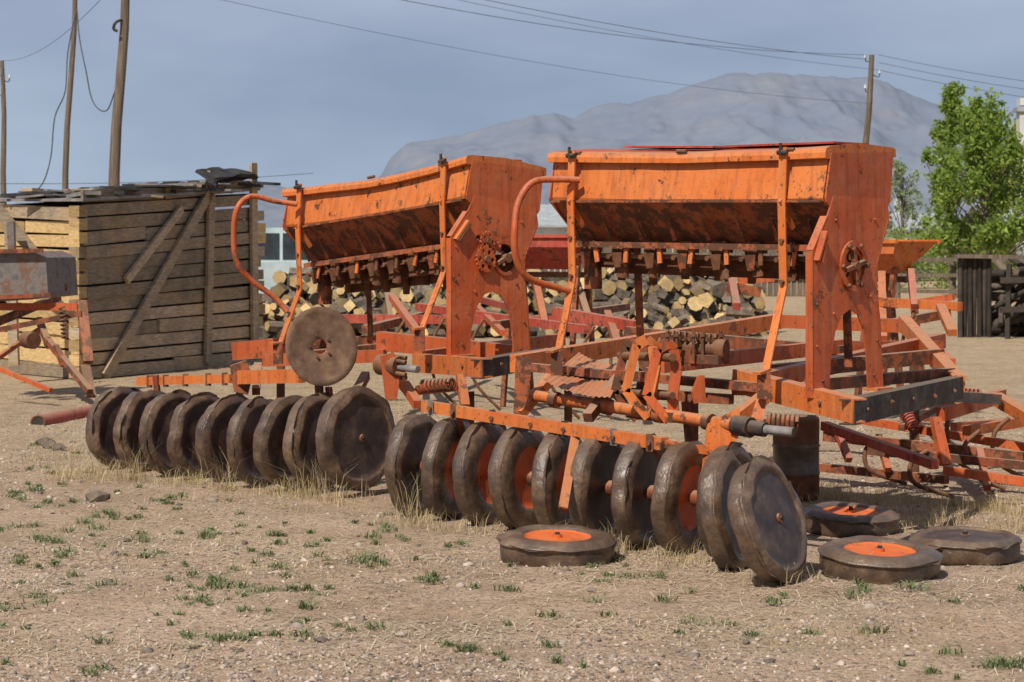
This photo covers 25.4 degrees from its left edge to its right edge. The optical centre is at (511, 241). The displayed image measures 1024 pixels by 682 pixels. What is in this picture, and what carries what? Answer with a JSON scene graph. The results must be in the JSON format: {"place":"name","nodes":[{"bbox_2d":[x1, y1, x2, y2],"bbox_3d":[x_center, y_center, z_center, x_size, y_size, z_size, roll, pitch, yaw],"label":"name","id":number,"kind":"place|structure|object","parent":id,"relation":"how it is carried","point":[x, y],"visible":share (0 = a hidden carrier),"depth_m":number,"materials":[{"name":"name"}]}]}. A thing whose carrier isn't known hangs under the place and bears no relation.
{"place":"outdoors","nodes":[
{"label":"outdoors","id":0,"kind":"place"},
{"bbox_2d":[7,72,1014,227],"bbox_3d":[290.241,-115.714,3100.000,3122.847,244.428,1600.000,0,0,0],"label":"mountain","id":1,"kind":"structure","parent":0,"point":[708,115],"depth_m":3000.88,"materials":[{"name":"grey stone"}]},
{"bbox_2d":[0,249,1023,681],"bbox_3d":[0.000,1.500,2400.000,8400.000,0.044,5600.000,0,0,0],"label":"ground","id":2,"kind":"structure","parent":0,"point":[970,355],"depth_m":9.89,"materials":[{"name":"brown soil"}]},
{"bbox_2d":[0,60,10,204],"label":"utility pole","id":3,"kind":"object","parent":2,"relation":"on","point":[3,138],"visible":0.62,"depth_m":77.93,"materials":[{"name":"brown wood"}]},
{"bbox_2d":[0,0,1022,183],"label":"power line wires","id":4,"kind":"object","parent":3,"relation":"attached to","point":[572,68],"visible":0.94,"depth_m":61.66,"materials":[{"name":"black metal"}]},
{"bbox_2d":[33,437,54,444],"bbox_3d":[-3.441,1.466,16.750,0.168,0.057,0.119,0,0,0],"label":"stone","id":5,"kind":"object","parent":2,"relation":"on","point":[42,440],"visible":0.69,"depth_m":16.71,"materials":[{"name":"grey stone"}]},
{"bbox_2d":[0,222,95,397],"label":"worn seed drill","id":6,"kind":"object","parent":2,"relation":"on","point":[48,279],"visible":1,"depth_m":21.60,"materials":[{"name":"orange metal"}]},
{"bbox_2d":[41,440,56,448],"bbox_3d":[-3.333,1.465,16.434,0.131,0.066,0.102,0,0,0],"label":"stone","id":7,"kind":"object","parent":2,"relation":"on","point":[46,445],"visible":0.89,"depth_m":16.40,"materials":[{"name":"grey stone"}]},
{"bbox_2d":[52,443,66,449],"bbox_3d":[-3.250,1.471,16.331,0.117,0.055,0.085,0,0,0],"label":"stone","id":8,"kind":"object","parent":2,"relation":"on","point":[58,446],"visible":0.89,"depth_m":16.31,"materials":[{"name":"grey stone"}]},
{"bbox_2d":[30,404,91,424],"bbox_3d":[-3.701,1.476,19.298,0.136,0.153,1.449,0,0,14],"label":"steel pipe","id":9,"kind":"object","parent":2,"relation":"on","point":[66,415],"visible":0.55,"depth_m":18.91,"materials":[{"name":"metal"}]},
{"bbox_2d":[62,0,76,189],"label":"utility pole","id":10,"kind":"object","parent":2,"relation":"on","point":[65,171],"visible":0.6,"depth_m":46.95,"materials":[{"name":"brown wood"}]},
{"bbox_2d":[85,490,109,501],"bbox_3d":[-2.394,1.464,13.131,0.154,0.065,0.128,0,0,0],"label":"stone","id":11,"kind":"object","parent":2,"relation":"on","point":[96,496],"visible":1,"depth_m":13.09,"materials":[{"name":"grey stone"}]},
{"bbox_2d":[108,0,129,185],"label":"utility pole","id":12,"kind":"object","parent":2,"relation":"on","point":[115,146],"visible":0.61,"depth_m":44.92,"materials":[{"name":"brown wood"}]},
{"bbox_2d":[39,9,122,187],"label":"hanging cable","id":13,"kind":"object","parent":12,"relation":"attached to","point":[114,24],"visible":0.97,"depth_m":45.98,"materials":[{"name":"black metal"}]},
{"bbox_2d":[0,163,280,378],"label":"wooden shed","id":14,"kind":"structure","parent":2,"relation":"on","point":[164,284],"depth_m":25.87,"materials":[{"name":"brown wood"}]},
{"bbox_2d":[85,369,394,490],"bbox_3d":[-1.760,1.143,14.149,2.565,0.744,0.609,0,0,45],"label":"press wheel gang","id":15,"kind":"object","parent":2,"relation":"on","point":[337,433],"visible":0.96,"depth_m":13.83,"materials":[{"name":"rubber"}]},
{"bbox_2d":[285,307,357,392],"bbox_3d":[-1.147,0.680,13.554,0.476,0.585,0.122,0,0,-31],"label":"coulter disc","id":16,"kind":"object","parent":15,"relation":"on","point":[333,330],"visible":1,"depth_m":13.55,"materials":[{"name":"brown metal"}]},
{"bbox_2d":[114,439,426,521],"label":"tall dry grass","id":17,"kind":"structure","parent":2,"relation":"on","point":[230,483],"depth_m":13.22,"materials":[{"name":"beige plant"}]},
{"bbox_2d":[258,228,311,303],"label":"parked truck","id":18,"kind":"object","parent":2,"relation":"on","point":[280,247],"visible":0.09,"depth_m":41.39,"materials":[{"name":"paint"}]},
{"bbox_2d":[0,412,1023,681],"bbox_3d":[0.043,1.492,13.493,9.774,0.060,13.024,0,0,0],"label":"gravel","id":19,"kind":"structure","parent":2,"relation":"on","point":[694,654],"depth_m":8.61,"materials":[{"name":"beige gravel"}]},
{"bbox_2d":[0,396,1023,681],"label":"straw litter","id":20,"kind":"object","parent":2,"relation":"on","point":[14,552],"visible":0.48,"depth_m":9.65,"materials":[{"name":"beige plant"}]},
{"bbox_2d":[0,321,1023,647],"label":"grass stubble","id":21,"kind":"object","parent":2,"relation":"on","point":[496,521],"depth_m":11.16,"materials":[{"name":"plant"}]},
{"bbox_2d":[0,442,1023,678],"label":"green weeds","id":22,"kind":"object","parent":2,"relation":"on","point":[997,662],"visible":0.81,"depth_m":9.83,"materials":[{"name":"green plant"}]},
{"bbox_2d":[259,267,772,338],"bbox_3d":[0.039,0.941,36.105,8.328,1.413,2.211,0,0,0],"label":"firewood pile","id":23,"kind":"object","parent":2,"relation":"on","point":[672,302],"visible":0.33,"depth_m":36.37,"materials":[{"name":"brown wood"}]},
{"bbox_2d":[11,444,1023,588],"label":"dry grass","id":24,"kind":"structure","parent":2,"relation":"on","point":[837,495],"depth_m":12.79,"materials":[{"name":"beige plant"}]},
{"bbox_2d":[497,234,595,406],"bbox_3d":[0.345,0.721,20.800,0.988,1.568,0.689,0,0,25],"label":"drill","id":25,"kind":"object","parent":2,"relation":"on","point":[547,251],"visible":0.27,"depth_m":20.61,"materials":[{"name":"red paint"}]},
{"bbox_2d":[495,524,619,566],"bbox_3d":[0.212,1.443,10.717,0.588,0.168,0.571,0,0,0],"label":"loose press wheel","id":26,"kind":"object","parent":2,"relation":"on","point":[538,545],"visible":0.95,"depth_m":10.53,"materials":[{"name":"rubber"}]},
{"bbox_2d":[342,277,774,419],"bbox_3d":[0.405,0.896,21.004,4.262,1.185,6.013,0,0,0],"label":"spring tine cultivator","id":27,"kind":"object","parent":2,"relation":"on","point":[584,319],"visible":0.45,"depth_m":20.21,"materials":[{"name":"red paint"}]},
{"bbox_2d":[384,400,752,556],"bbox_3d":[0.249,1.187,11.620,0.557,0.662,2.630,0,0,-41],"label":"press wheel gang","id":28,"kind":"object","parent":2,"relation":"on","point":[636,487],"visible":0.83,"depth_m":11.47,"materials":[{"name":"rubber"}]},
{"bbox_2d":[230,314,964,509],"bbox_3d":[0.429,0.981,13.084,4.551,1.079,5.081,0,0,0],"label":"toolbar frame","id":29,"kind":"object","parent":2,"relation":"on","point":[674,353],"visible":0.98,"depth_m":12.09,"materials":[{"name":"orange paint"}]},
{"bbox_2d":[231,154,546,363],"bbox_3d":[-0.777,0.137,14.127,1.097,1.318,1.852,0,0,-43],"label":"seed drill","id":30,"kind":"object","parent":29,"relation":"on","point":[446,223],"visible":0.98,"depth_m":13.82,"materials":[{"name":"orange paint"}]},
{"bbox_2d":[511,141,895,398],"bbox_3d":[0.959,0.126,11.562,1.782,1.259,1.045,0,0,40],"label":"seed drill","id":31,"kind":"object","parent":29,"relation":"on","point":[827,203],"visible":1,"depth_m":11.36,"materials":[{"name":"orange paint"}]},
{"bbox_2d":[410,247,807,295],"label":"plank fence","id":32,"kind":"object","parent":2,"relation":"on","point":[792,288],"depth_m":61.99,"materials":[{"name":"brown wood"}]},
{"bbox_2d":[698,451,748,570],"bbox_3d":[0.991,1.233,10.404,0.182,0.551,0.551,0,0,27],"label":"wheel","id":33,"kind":"object","parent":2,"relation":"on","point":[719,470],"visible":0.57,"depth_m":10.23,"materials":[{"name":"rubber"}]},
{"bbox_2d":[727,455,806,583],"bbox_3d":[1.134,1.223,10.022,0.261,0.555,0.575,0,0,30],"label":"wheel","id":34,"kind":"object","parent":2,"relation":"on","point":[767,516],"visible":1,"depth_m":9.93,"materials":[{"name":"rubber"}]},
{"bbox_2d":[772,414,819,500],"bbox_3d":[1.660,1.260,13.300,0.284,0.480,0.284,0,0,0],"label":"steel drum","id":35,"kind":"object","parent":2,"relation":"on","point":[796,458],"visible":0.59,"depth_m":13.18,"materials":[{"name":"metal"}]},
{"bbox_2d":[804,501,899,537],"bbox_3d":[1.751,1.441,11.741,0.507,0.151,0.521,0,0,0],"label":"loose press wheel","id":36,"kind":"object","parent":2,"relation":"on","point":[839,519],"visible":0.94,"depth_m":11.58,"materials":[{"name":"rubber"}]},
{"bbox_2d":[863,54,880,142],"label":"utility pole","id":37,"kind":"object","parent":2,"relation":"on","point":[868,116],"visible":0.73,"depth_m":74.92,"materials":[{"name":"brown wood"}]},
{"bbox_2d":[802,231,946,281],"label":"shrub row","id":38,"kind":"object","parent":2,"relation":"on","point":[928,271],"visible":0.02,"depth_m":85.50,"materials":[{"name":"green plant"}]},
{"bbox_2d":[817,535,943,584],"bbox_3d":[1.660,1.440,10.251,0.558,0.178,0.560,0,0,0],"label":"loose press wheel","id":39,"kind":"object","parent":2,"relation":"on","point":[887,561],"visible":0.98,"depth_m":10.09,"materials":[{"name":"rubber"}]},
{"bbox_2d":[849,240,941,421],"bbox_3d":[3.130,0.745,18.800,0.689,1.519,0.578,0,0,-42],"label":"grain trough","id":40,"kind":"object","parent":2,"relation":"on","point":[898,256],"visible":0.46,"depth_m":18.64,"materials":[{"name":"orange paint"}]},
{"bbox_2d":[851,268,962,440],"bbox_3d":[3.162,0.850,17.009,0.889,1.276,4.028,0,0,0],"label":"implement drawbar","id":41,"kind":"object","parent":2,"relation":"on","point":[943,306],"visible":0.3,"depth_m":17.59,"materials":[{"name":"orange paint"}]},
{"bbox_2d":[808,245,1012,278],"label":"plank fence","id":42,"kind":"object","parent":2,"relation":"on","point":[935,265],"visible":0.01,"depth_m":89.99,"materials":[{"name":"brown wood"}]},
{"bbox_2d":[887,158,937,271],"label":"young tree","id":43,"kind":"object","parent":2,"relation":"on","point":[899,169],"visible":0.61,"depth_m":84.88,"materials":[{"name":"green plant"}]},
{"bbox_2d":[819,387,1023,498],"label":"harrow frame","id":44,"kind":"object","parent":2,"relation":"on","point":[940,450],"visible":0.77,"depth_m":13.57,"materials":[{"name":"red paint"}]},
{"bbox_2d":[877,218,1014,288],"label":"shrub row","id":45,"kind":"object","parent":2,"relation":"on","point":[944,265],"visible":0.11,"depth_m":72.06,"materials":[{"name":"green plant"}]},
{"bbox_2d":[913,81,992,295],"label":"poplar tree","id":46,"kind":"object","parent":2,"relation":"on","point":[951,100],"visible":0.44,"depth_m":62.78,"materials":[{"name":"green plant"}]},
{"bbox_2d":[896,254,1023,297],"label":"wooden rail fence","id":47,"kind":"object","parent":2,"relation":"on","point":[898,290],"visible":0.3,"depth_m":55.92,"materials":[{"name":"brown wood"}]},
{"bbox_2d":[909,526,1021,565],"bbox_3d":[2.139,1.441,10.748,0.520,0.146,0.518,0,0,0],"label":"loose press wheel","id":48,"kind":"object","parent":2,"relation":"on","point":[959,545],"visible":0.89,"depth_m":10.57,"materials":[{"name":"rubber"}]},
{"bbox_2d":[919,86,1023,269],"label":"poplar tree","id":49,"kind":"object","parent":2,"relation":"on","point":[985,128],"visible":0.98,"depth_m":59.46,"materials":[{"name":"green plant"}]},
{"bbox_2d":[954,253,1023,338],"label":"timber post stack","id":50,"kind":"object","parent":2,"relation":"on","point":[980,280],"visible":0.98,"depth_m":35.58,"materials":[{"name":"grey wood"}]},
{"bbox_2d":[1013,98,1023,266],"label":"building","id":51,"kind":"structure","parent":2,"relation":"on","point":[1019,111],"depth_m":63.80,"materials":[{"name":"stone"}]},
{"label":"walls","id":52,"kind":"object","parent":2,"relation":"on","visible":0},
{"bbox_2d":[962,204,1012,222],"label":"roof","id":53,"kind":"structure","parent":52,"relation":"on","point":[973,206],"depth_m":99.85,"materials":[{"name":"grey"}]},
{"bbox_2d":[0,0,1023,203],"label":"sky","id":54,"kind":"structure","parent":0,"point":[223,84],"materials":[{"name":"blue"}]},
{"bbox_2d":[535,227,613,271],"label":"walls","id":55,"kind":"structure","parent":0,"point":[551,230],"depth_m":93.50,"materials":[{"name":"paint"}]},
{"bbox_2d":[537,204,566,226],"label":"roof","id":56,"kind":"structure","parent":55,"relation":"on","point":[548,215],"depth_m":94.26,"materials":[{"name":"metal"}]},
{"bbox_2d":[885,231,945,271],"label":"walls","id":57,"kind":"structure","parent":0,"point":[886,234],"depth_m":107.50,"materials":[{"name":"beige paint"}]},
{"bbox_2d":[886,198,943,230],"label":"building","id":58,"kind":"structure","parent":57,"relation":"on","point":[910,220],"depth_m":108.76,"materials":[{"name":"metal"}]},
{"bbox_2d":[996,122,1015,268],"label":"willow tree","id":59,"kind":"object","parent":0,"point":[1013,124],"visible":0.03,"depth_m":65.97,"materials":[{"name":"green plant"}]}
]}

